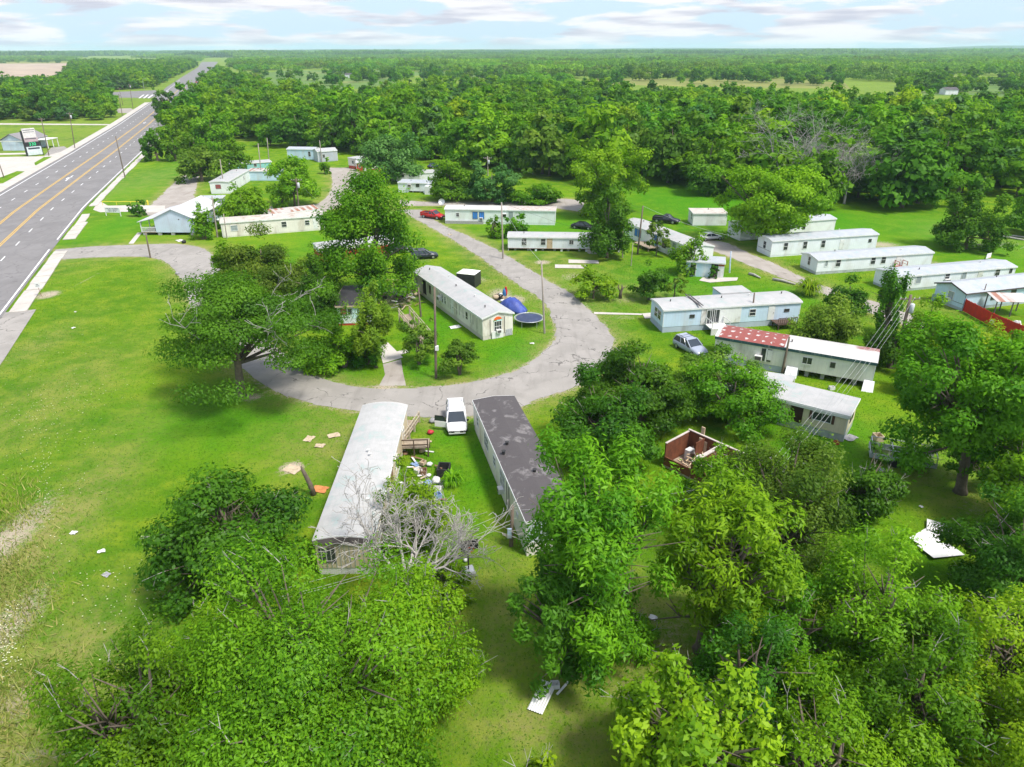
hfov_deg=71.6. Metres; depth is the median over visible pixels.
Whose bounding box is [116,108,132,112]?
gravel drive
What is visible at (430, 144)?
broadleaf tree
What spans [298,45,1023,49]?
hills
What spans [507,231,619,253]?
mobile home
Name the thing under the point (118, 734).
elm tree
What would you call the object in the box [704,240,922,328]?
gravel road
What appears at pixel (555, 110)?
broadleaf tree
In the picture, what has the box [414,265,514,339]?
mobile home
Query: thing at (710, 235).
sedan car
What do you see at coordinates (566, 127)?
broadleaf tree
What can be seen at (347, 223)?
oak tree
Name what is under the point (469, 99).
broadleaf tree
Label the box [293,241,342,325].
cedar tree
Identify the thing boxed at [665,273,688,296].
young tree
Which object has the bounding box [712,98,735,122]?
broadleaf tree
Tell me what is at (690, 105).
broadleaf tree
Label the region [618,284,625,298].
tree stump
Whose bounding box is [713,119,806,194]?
broadleaf tree
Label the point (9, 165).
forecourt
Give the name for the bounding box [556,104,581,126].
broadleaf tree
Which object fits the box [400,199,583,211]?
back lane
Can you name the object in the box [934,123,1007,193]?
broadleaf tree
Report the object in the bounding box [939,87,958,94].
farm building
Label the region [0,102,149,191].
roadside pavement
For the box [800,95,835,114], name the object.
broadleaf tree
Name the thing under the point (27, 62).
field
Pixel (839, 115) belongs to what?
broadleaf tree
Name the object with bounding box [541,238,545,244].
window
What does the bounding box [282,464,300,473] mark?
torn sheet
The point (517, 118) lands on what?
broadleaf tree
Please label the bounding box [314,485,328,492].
torn sheet
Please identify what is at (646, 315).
lot slab
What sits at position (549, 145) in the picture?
broadleaf tree
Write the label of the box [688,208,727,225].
mobile home
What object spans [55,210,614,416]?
park road
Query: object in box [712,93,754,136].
broadleaf tree
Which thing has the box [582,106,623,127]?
broadleaf tree
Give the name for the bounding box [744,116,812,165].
broadleaf tree
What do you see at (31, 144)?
price sign
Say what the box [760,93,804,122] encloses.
broadleaf tree
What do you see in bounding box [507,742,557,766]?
sapling clump
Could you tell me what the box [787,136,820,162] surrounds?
broadleaf tree
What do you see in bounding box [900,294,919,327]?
utility pole
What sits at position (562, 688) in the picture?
plank
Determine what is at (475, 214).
window
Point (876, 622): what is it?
hackberry tree
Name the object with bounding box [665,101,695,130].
broadleaf tree
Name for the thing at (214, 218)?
utility pole
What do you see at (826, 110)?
broadleaf tree
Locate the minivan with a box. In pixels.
[434,398,468,433]
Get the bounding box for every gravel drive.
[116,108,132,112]
[379,359,405,385]
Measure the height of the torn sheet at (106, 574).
0.092 m
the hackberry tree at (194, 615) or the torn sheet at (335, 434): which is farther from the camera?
the torn sheet at (335, 434)
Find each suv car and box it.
[390,242,412,252]
[410,248,437,259]
[673,332,707,356]
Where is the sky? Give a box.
[0,0,1023,50]
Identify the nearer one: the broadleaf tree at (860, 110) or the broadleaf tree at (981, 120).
the broadleaf tree at (981, 120)
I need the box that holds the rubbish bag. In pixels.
[432,476,439,483]
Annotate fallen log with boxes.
[748,272,760,277]
[772,278,795,284]
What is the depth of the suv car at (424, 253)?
122.67 m
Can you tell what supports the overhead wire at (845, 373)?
attached to the utility pole at (910, 309)
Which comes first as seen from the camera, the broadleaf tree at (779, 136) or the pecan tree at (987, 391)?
the pecan tree at (987, 391)
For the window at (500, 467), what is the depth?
57.10 m
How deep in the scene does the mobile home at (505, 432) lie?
58.09 m
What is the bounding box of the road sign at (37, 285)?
[34,282,40,293]
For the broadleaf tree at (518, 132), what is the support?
on the ground at (152, 181)
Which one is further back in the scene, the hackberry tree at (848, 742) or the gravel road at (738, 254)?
the gravel road at (738, 254)
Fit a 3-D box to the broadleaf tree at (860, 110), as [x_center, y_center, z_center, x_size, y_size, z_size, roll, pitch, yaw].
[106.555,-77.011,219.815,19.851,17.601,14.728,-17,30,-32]
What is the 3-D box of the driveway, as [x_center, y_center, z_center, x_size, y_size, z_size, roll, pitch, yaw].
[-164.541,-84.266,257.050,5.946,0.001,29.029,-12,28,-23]
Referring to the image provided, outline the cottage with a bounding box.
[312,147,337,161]
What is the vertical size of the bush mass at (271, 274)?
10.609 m
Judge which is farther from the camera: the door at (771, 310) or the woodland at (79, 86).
the woodland at (79, 86)
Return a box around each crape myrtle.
[395,316,439,364]
[438,338,480,374]
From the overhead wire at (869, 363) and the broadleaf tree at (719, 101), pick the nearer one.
the overhead wire at (869, 363)
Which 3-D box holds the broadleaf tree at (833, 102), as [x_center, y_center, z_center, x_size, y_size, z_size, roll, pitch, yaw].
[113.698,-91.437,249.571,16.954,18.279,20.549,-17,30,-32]
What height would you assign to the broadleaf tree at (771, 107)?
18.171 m
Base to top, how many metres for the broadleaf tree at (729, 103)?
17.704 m
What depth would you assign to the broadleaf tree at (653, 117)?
216.15 m
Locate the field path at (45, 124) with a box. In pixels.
[0,123,108,124]
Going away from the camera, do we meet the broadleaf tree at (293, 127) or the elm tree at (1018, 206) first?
the elm tree at (1018, 206)
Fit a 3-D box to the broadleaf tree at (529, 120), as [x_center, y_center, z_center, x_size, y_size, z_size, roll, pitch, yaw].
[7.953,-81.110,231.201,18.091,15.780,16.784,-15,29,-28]
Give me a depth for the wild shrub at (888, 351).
79.39 m
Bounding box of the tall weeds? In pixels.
[0,470,112,766]
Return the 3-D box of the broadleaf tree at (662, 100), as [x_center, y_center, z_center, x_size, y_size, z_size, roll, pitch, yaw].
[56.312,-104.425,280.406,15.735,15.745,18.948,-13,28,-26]
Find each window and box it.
[230,225,237,230]
[281,221,286,226]
[318,548,335,562]
[377,521,381,542]
[472,212,477,218]
[476,415,478,428]
[484,431,488,452]
[493,454,495,468]
[494,320,501,330]
[500,467,501,484]
[502,472,504,493]
[508,211,512,219]
[522,238,526,245]
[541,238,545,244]
[654,306,657,317]
[657,309,661,320]
[705,309,714,323]
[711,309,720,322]
[749,309,755,315]
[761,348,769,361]
[783,242,788,249]
[801,356,812,364]
[802,241,807,248]
[811,411,831,423]
[820,240,825,247]
[830,362,835,367]
[835,260,840,266]
[870,257,876,264]
[880,257,886,263]
[915,274,922,283]
[947,290,954,299]
[961,270,967,278]
[994,267,1001,275]
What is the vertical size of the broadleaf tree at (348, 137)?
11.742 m
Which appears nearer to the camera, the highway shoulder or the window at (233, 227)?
the highway shoulder
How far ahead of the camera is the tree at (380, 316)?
78.15 m
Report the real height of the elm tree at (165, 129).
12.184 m
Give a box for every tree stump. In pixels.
[300,466,316,495]
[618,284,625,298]
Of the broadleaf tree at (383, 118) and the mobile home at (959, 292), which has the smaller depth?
the mobile home at (959, 292)
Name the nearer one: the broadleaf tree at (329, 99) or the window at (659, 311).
the window at (659, 311)
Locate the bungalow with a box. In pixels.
[0,130,58,150]
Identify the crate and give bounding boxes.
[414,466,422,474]
[419,459,426,465]
[421,467,426,474]
[434,491,441,500]
[436,462,450,477]
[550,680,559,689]
[872,432,884,441]
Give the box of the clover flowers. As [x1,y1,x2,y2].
[0,309,153,686]
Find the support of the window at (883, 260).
in the mobile home at (841, 261)
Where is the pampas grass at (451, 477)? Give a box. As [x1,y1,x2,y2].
[440,467,465,487]
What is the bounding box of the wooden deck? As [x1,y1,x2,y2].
[401,438,429,455]
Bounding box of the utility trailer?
[868,436,938,469]
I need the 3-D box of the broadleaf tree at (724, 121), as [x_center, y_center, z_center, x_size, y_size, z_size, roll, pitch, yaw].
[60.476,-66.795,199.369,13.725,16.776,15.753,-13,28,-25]
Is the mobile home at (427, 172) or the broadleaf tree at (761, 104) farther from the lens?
the broadleaf tree at (761, 104)
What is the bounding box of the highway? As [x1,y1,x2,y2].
[0,62,216,318]
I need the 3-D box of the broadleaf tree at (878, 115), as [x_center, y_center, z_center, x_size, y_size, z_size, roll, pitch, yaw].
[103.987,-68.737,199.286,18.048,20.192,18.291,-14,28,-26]
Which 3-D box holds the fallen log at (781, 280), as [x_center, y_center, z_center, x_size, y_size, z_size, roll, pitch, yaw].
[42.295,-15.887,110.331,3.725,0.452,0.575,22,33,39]
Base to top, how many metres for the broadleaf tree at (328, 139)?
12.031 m
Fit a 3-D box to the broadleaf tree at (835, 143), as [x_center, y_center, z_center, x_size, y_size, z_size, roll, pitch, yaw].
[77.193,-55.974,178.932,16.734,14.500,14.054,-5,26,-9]
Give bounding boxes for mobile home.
[209,169,249,193]
[219,210,322,237]
[229,159,271,169]
[249,168,282,180]
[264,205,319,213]
[286,146,318,159]
[312,402,407,573]
[313,234,393,260]
[347,156,379,170]
[396,169,436,181]
[397,179,434,194]
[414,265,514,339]
[444,205,556,224]
[472,395,570,555]
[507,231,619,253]
[625,218,714,255]
[650,285,802,334]
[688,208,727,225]
[715,324,879,392]
[724,369,860,441]
[727,214,836,240]
[757,228,879,256]
[800,245,934,274]
[873,259,1017,290]
[934,273,1023,310]
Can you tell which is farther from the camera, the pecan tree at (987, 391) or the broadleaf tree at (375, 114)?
the broadleaf tree at (375, 114)
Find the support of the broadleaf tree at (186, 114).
on the ground at (152, 181)
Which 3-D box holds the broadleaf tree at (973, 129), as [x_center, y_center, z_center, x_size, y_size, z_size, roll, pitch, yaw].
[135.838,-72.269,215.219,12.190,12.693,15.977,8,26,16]
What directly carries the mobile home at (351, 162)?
on the ground at (152, 181)
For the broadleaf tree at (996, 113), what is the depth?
201.44 m
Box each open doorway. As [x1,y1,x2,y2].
[422,279,426,294]
[710,264,718,276]
[789,405,803,422]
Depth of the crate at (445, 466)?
60.64 m
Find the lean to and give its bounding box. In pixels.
[202,195,225,205]
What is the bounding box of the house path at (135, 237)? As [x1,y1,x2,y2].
[129,233,140,243]
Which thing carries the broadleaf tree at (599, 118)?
on the ground at (152, 181)
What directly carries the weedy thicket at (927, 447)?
on the ground at (152, 181)
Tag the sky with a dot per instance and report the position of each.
(30, 25)
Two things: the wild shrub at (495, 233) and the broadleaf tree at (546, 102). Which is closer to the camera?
the wild shrub at (495, 233)
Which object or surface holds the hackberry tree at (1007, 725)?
on the ground at (152, 181)
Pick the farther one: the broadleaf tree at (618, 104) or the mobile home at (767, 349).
the broadleaf tree at (618, 104)
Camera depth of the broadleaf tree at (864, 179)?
161.04 m
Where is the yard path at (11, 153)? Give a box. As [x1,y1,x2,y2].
[0,153,25,154]
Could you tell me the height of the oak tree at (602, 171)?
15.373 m
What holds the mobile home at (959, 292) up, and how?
on the ground at (152, 181)
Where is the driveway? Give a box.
[45,146,66,155]
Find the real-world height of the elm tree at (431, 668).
9.717 m
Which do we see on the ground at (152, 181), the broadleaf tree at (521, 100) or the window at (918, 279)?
the broadleaf tree at (521, 100)
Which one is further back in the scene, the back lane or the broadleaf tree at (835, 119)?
the broadleaf tree at (835, 119)
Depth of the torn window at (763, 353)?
79.75 m
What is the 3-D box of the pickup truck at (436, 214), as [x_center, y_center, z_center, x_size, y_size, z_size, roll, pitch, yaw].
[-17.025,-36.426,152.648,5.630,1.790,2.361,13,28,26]
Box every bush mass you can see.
[203,237,256,281]
[209,220,311,299]
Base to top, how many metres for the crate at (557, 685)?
0.300 m
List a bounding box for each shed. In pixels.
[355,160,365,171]
[685,255,725,277]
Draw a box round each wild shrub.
[126,199,146,216]
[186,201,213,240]
[268,189,293,208]
[291,335,343,376]
[312,324,367,377]
[319,157,331,174]
[348,333,382,367]
[485,214,501,238]
[503,212,529,238]
[667,230,708,276]
[708,265,718,278]
[787,291,866,343]
[822,271,873,317]
[862,319,923,368]
[889,343,939,394]
[900,291,949,342]
[926,318,1013,359]
[1009,328,1023,368]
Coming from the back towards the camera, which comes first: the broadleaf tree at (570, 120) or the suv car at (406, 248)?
the broadleaf tree at (570, 120)
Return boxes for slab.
[381,343,402,362]
[555,264,583,267]
[569,259,598,262]
[642,313,650,317]
[699,277,737,281]
[749,371,795,381]
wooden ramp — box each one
[398,306,429,343]
[403,411,419,450]
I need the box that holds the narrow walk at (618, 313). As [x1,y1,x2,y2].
[594,312,641,314]
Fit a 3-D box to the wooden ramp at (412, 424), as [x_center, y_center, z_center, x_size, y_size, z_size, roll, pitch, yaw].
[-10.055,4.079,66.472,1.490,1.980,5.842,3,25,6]
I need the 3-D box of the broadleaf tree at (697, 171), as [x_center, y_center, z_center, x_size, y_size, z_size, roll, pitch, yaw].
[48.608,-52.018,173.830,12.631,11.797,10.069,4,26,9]
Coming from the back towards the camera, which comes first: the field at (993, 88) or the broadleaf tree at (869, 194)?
the field at (993, 88)
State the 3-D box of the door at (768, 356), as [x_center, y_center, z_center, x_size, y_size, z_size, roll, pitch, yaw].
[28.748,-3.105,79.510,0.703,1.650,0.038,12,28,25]
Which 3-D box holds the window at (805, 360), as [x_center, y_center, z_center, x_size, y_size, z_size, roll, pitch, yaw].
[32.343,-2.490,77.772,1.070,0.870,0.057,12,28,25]
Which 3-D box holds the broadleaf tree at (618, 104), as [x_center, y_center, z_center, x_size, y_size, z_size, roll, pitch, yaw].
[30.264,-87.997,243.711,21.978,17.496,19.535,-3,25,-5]
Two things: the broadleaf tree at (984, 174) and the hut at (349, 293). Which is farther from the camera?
the broadleaf tree at (984, 174)
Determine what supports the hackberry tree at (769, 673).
on the ground at (152, 181)
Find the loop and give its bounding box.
[265,168,363,213]
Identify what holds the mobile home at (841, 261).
on the ground at (152, 181)
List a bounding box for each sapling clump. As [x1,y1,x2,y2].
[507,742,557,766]
[599,643,787,766]
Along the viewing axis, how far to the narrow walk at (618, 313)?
97.61 m
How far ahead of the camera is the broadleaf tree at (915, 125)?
174.27 m
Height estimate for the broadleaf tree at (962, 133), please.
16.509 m
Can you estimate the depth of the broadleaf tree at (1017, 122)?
221.80 m
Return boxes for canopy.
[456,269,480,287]
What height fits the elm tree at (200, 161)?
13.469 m
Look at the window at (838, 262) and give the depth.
114.16 m
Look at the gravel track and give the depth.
177.66 m
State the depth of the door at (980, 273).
108.55 m
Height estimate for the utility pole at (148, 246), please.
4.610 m
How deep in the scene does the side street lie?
580.04 m
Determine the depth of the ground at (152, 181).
68.77 m
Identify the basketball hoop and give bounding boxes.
[461,538,477,574]
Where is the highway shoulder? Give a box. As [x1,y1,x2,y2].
[0,309,35,363]
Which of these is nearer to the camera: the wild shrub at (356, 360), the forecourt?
the wild shrub at (356, 360)
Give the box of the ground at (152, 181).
[0,55,1023,766]
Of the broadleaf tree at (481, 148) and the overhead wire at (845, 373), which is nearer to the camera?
the overhead wire at (845, 373)
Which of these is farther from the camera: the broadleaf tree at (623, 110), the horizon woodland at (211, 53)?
the horizon woodland at (211, 53)
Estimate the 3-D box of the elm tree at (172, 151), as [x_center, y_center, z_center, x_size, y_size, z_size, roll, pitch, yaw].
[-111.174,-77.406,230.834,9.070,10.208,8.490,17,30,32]
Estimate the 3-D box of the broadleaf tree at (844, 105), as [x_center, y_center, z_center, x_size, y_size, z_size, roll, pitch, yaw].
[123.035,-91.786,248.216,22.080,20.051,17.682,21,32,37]
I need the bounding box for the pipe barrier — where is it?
[101,201,145,204]
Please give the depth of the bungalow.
257.10 m
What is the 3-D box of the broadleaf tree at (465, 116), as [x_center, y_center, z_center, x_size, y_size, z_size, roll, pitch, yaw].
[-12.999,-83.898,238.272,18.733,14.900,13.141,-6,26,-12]
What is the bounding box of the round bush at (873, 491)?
[834,440,910,533]
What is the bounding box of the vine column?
[871,263,914,336]
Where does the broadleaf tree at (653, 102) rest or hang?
on the ground at (152, 181)
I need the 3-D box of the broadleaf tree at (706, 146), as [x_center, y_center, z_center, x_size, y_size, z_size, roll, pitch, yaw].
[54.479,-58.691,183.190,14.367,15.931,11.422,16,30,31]
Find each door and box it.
[313,219,317,228]
[450,299,453,313]
[547,239,551,247]
[764,348,772,361]
[767,306,775,319]
[839,239,844,248]
[895,256,901,265]
[977,271,983,277]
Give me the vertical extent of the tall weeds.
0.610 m
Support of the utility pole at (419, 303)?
on the ground at (152, 181)
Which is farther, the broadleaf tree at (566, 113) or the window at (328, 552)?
the broadleaf tree at (566, 113)
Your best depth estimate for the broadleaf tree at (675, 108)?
261.78 m
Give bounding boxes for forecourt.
[0,151,61,184]
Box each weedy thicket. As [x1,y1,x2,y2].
[372,452,452,555]
[379,551,443,613]
[421,553,476,611]
[600,594,666,670]
[880,438,941,474]
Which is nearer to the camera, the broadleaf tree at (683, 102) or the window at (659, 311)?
the window at (659, 311)
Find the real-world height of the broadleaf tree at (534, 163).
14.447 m
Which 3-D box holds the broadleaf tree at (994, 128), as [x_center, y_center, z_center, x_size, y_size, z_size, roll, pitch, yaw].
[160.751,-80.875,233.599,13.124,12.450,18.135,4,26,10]
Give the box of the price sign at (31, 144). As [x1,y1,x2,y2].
[20,128,43,155]
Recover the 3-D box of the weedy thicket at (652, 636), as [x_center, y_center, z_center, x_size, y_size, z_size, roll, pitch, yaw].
[6.612,14.711,42.623,5.562,3.269,5.883,5,26,10]
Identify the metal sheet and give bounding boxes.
[910,528,939,544]
[917,543,963,557]
[927,519,942,530]
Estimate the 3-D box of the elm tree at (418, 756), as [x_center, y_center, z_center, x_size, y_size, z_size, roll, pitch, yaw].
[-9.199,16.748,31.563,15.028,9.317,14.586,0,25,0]
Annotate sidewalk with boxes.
[8,137,160,312]
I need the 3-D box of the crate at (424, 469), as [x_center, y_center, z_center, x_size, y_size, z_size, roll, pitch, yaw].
[-7.552,7.516,60.809,0.535,0.401,0.669,-3,25,-6]
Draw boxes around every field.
[0,62,66,63]
[0,63,66,76]
[260,70,395,88]
[376,70,475,76]
[590,79,849,88]
[911,78,1022,96]
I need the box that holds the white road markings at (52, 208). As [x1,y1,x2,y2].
[0,88,169,313]
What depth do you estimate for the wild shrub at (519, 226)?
135.99 m
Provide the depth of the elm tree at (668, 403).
65.30 m
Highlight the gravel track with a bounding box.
[146,176,198,215]
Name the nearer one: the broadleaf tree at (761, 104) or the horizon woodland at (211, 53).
the broadleaf tree at (761, 104)
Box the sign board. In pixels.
[104,207,120,215]
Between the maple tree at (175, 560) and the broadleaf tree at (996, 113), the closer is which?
the maple tree at (175, 560)
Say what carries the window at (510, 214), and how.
in the mobile home at (468, 214)
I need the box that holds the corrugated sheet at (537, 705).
[527,680,555,713]
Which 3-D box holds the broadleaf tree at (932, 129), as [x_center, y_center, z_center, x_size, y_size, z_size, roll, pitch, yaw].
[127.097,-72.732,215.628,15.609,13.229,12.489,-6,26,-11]
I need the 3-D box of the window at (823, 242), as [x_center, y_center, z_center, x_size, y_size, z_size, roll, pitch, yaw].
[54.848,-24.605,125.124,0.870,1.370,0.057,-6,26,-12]
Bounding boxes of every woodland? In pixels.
[0,47,1023,57]
[0,52,1023,84]
[0,55,1023,138]
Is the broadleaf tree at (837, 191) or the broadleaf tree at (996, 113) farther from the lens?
the broadleaf tree at (996, 113)
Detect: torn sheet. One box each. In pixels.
[102,571,110,577]
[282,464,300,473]
[303,435,315,441]
[314,443,325,447]
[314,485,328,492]
[327,432,339,437]
[448,325,460,328]
[649,614,657,620]
[844,434,857,440]
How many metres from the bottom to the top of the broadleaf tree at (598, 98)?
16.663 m
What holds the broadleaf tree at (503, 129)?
on the ground at (152, 181)
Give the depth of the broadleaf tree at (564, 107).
255.81 m
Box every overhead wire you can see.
[304,515,498,583]
[304,526,504,593]
[305,520,510,590]
[779,298,900,451]
[783,298,905,455]
[788,301,908,458]
[817,301,912,430]
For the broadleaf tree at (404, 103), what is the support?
on the ground at (152, 181)
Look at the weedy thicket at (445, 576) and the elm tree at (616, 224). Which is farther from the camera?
the elm tree at (616, 224)
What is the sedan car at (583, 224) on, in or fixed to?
on the ground at (152, 181)
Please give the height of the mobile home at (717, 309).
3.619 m
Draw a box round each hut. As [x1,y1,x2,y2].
[335,285,376,325]
[663,426,743,484]
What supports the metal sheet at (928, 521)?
on the ground at (152, 181)
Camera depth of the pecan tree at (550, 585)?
37.82 m
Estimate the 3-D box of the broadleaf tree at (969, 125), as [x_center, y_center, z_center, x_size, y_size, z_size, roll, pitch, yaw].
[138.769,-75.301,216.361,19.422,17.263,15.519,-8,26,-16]
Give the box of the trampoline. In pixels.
[514,312,542,323]
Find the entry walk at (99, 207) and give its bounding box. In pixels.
[93,202,164,211]
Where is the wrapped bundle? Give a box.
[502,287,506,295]
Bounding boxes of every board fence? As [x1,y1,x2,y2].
[963,299,991,322]
[991,313,1023,339]
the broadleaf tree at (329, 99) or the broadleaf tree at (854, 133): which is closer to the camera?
the broadleaf tree at (854, 133)
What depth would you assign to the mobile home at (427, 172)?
194.53 m
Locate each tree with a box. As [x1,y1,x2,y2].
[19,601,214,766]
[127,459,313,624]
[138,128,167,161]
[143,264,355,408]
[144,595,225,690]
[150,521,475,766]
[151,86,172,113]
[154,112,190,146]
[158,129,184,160]
[167,102,210,145]
[174,131,225,184]
[183,104,239,150]
[185,665,454,766]
[211,182,270,229]
[216,138,253,171]
[254,117,283,145]
[262,109,288,137]
[263,154,320,205]
[267,104,318,145]
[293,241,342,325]
[299,456,529,607]
[301,163,428,302]
[303,114,332,146]
[307,103,334,140]
[314,94,356,127]
[314,116,351,147]
[316,92,355,114]
[333,93,370,149]
[341,276,394,367]
[342,120,368,154]
[348,550,497,747]
[349,96,398,142]
[355,130,430,180]
[362,111,400,144]
[365,96,420,125]
[367,105,410,141]
[372,115,386,129]
[374,88,420,121]
[393,106,428,148]
[398,99,409,108]
[398,131,419,156]
[400,91,443,110]
[403,114,412,120]
[414,91,454,151]
[414,105,443,152]
[416,95,434,109]
[418,129,447,158]
[426,148,470,201]
[435,102,499,161]
[440,95,473,117]
[442,116,466,154]
[454,117,510,166]
[458,102,470,108]
[462,160,522,203]
[463,96,480,105]
[463,109,483,124]
[468,103,527,163]
[479,101,494,126]
[486,92,536,126]
[486,102,530,127]
[490,96,513,112]
[495,134,525,168]
[498,110,511,131]
[500,102,513,117]
[505,123,530,168]
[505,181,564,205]
[506,549,618,700]
[508,113,531,137]
[512,95,535,112]
[514,412,686,696]
[515,107,571,177]
[515,123,563,173]
[518,110,550,129]
[519,110,561,144]
[535,95,562,118]
[535,99,552,113]
[549,359,664,478]
[550,106,560,122]
[551,98,583,125]
[552,93,582,119]
[555,115,586,141]
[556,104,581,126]
[558,111,595,137]
[562,98,633,178]
[567,141,653,216]
[568,263,619,300]
[571,115,638,175]
[572,334,713,433]
[577,180,636,257]
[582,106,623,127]
[583,95,605,113]
[605,101,629,127]
[609,119,640,169]
[610,105,646,132]
[616,100,637,113]
[616,108,650,155]
[626,257,669,299]
[634,451,807,669]
[636,98,673,132]
[636,109,708,182]
[643,120,691,168]
[644,89,680,118]
[644,124,694,175]
[644,221,670,255]
[648,98,667,106]
[648,109,674,120]
[653,106,663,116]
[663,127,746,188]
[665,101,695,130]
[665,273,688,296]
[669,107,679,112]
[669,341,770,384]
[671,134,705,181]
[676,440,753,511]
[677,97,713,123]
[681,351,794,443]
[682,99,707,109]
[684,608,819,766]
[685,149,734,195]
[686,100,732,141]
[687,104,715,123]
[691,413,866,595]
[694,122,731,148]
[699,125,748,187]
[704,164,837,238]
[709,135,727,149]
[711,100,729,122]
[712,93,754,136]
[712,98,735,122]
[713,114,753,143]
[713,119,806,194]
[721,97,740,114]
[721,104,766,127]
[730,558,870,697]
[730,649,958,766]
[731,131,792,181]
[736,97,864,180]
[741,100,766,121]
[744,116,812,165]
[746,105,775,136]
[748,88,790,116]
[754,103,829,150]
[756,93,795,116]
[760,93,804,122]
[777,131,854,205]
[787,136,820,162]
[789,509,983,718]
[798,134,849,157]
[799,105,851,137]
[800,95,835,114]
[805,104,836,128]
[805,117,877,197]
[810,129,906,203]
[817,589,1003,766]
[822,97,849,129]
[828,117,839,149]
[837,105,884,131]
[837,131,881,157]
[838,91,901,123]
[842,124,878,149]
[842,129,864,154]
[843,149,882,200]
[845,133,878,155]
[849,133,911,202]
[854,100,929,152]
[861,121,960,207]
[873,123,921,151]
[876,305,1023,495]
[877,101,915,115]
[883,120,939,156]
[886,96,924,120]
[895,129,982,204]
[898,106,936,127]
[903,115,946,143]
[905,102,956,134]
[926,478,1023,636]
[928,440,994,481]
[929,95,968,127]
[929,124,959,135]
[929,175,1021,254]
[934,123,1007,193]
[935,107,990,129]
[937,118,966,147]
[942,636,1023,766]
[943,114,1003,158]
[945,111,991,152]
[945,122,980,136]
[946,107,995,140]
[953,581,1023,716]
[957,152,993,192]
[958,109,1015,141]
[967,100,993,123]
[976,107,1023,157]
[977,416,1023,529]
[986,137,1023,195]
[987,119,1015,131]
[988,129,1023,160]
[990,147,1023,187]
[1004,189,1023,229]
[1011,119,1023,130]
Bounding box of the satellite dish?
[438,199,444,204]
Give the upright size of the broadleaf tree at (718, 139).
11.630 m
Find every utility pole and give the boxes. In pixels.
[38,118,48,155]
[66,112,74,147]
[115,136,124,176]
[145,233,150,257]
[211,196,217,236]
[217,214,226,238]
[291,178,299,205]
[418,288,421,316]
[434,286,438,378]
[485,156,489,175]
[501,202,503,258]
[507,505,513,546]
[541,262,545,333]
[637,206,643,253]
[729,251,731,272]
[781,336,789,373]
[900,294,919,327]
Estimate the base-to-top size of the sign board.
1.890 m
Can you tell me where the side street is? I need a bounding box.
[113,90,155,97]
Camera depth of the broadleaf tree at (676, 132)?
190.75 m
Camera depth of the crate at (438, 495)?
57.27 m
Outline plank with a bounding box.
[556,681,567,694]
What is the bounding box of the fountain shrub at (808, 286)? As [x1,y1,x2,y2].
[791,277,826,295]
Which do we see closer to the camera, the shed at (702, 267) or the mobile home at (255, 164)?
the shed at (702, 267)
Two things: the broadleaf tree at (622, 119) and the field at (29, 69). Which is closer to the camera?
the broadleaf tree at (622, 119)
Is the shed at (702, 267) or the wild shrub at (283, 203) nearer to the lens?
the shed at (702, 267)
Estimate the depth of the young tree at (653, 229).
122.66 m
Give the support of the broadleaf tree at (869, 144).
on the ground at (152, 181)
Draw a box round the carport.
[983,292,1023,316]
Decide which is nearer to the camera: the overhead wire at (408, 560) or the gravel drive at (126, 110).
the overhead wire at (408, 560)
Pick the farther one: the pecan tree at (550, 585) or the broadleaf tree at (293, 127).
the broadleaf tree at (293, 127)
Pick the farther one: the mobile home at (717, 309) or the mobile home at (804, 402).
the mobile home at (717, 309)
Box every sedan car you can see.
[571,221,593,229]
[697,232,723,240]
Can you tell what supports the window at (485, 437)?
in the mobile home at (505, 432)
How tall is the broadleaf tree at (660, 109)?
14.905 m
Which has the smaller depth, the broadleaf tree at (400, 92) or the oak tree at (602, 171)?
the oak tree at (602, 171)
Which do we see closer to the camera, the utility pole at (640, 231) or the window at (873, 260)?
the window at (873, 260)
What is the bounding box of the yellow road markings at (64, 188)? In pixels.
[0,99,168,245]
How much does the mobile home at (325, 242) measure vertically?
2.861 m
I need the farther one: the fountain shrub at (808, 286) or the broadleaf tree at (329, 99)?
the broadleaf tree at (329, 99)
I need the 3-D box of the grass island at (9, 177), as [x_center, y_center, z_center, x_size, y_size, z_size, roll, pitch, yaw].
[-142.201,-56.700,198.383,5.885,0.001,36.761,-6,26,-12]
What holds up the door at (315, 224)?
in the mobile home at (288, 222)
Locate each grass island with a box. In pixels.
[0,171,24,182]
[35,157,50,164]
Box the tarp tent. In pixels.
[500,297,527,314]
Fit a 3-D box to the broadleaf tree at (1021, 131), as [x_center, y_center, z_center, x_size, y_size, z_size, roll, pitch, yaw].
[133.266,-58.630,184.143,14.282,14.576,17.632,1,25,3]
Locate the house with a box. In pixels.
[138,195,221,234]
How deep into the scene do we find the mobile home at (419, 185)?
179.77 m
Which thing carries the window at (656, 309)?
in the mobile home at (717, 309)
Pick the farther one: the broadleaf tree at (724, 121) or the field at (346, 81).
the field at (346, 81)
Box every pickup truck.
[420,209,444,219]
[652,213,679,224]
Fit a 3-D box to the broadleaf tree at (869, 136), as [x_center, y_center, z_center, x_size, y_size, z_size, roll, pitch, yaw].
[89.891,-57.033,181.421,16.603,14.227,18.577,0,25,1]

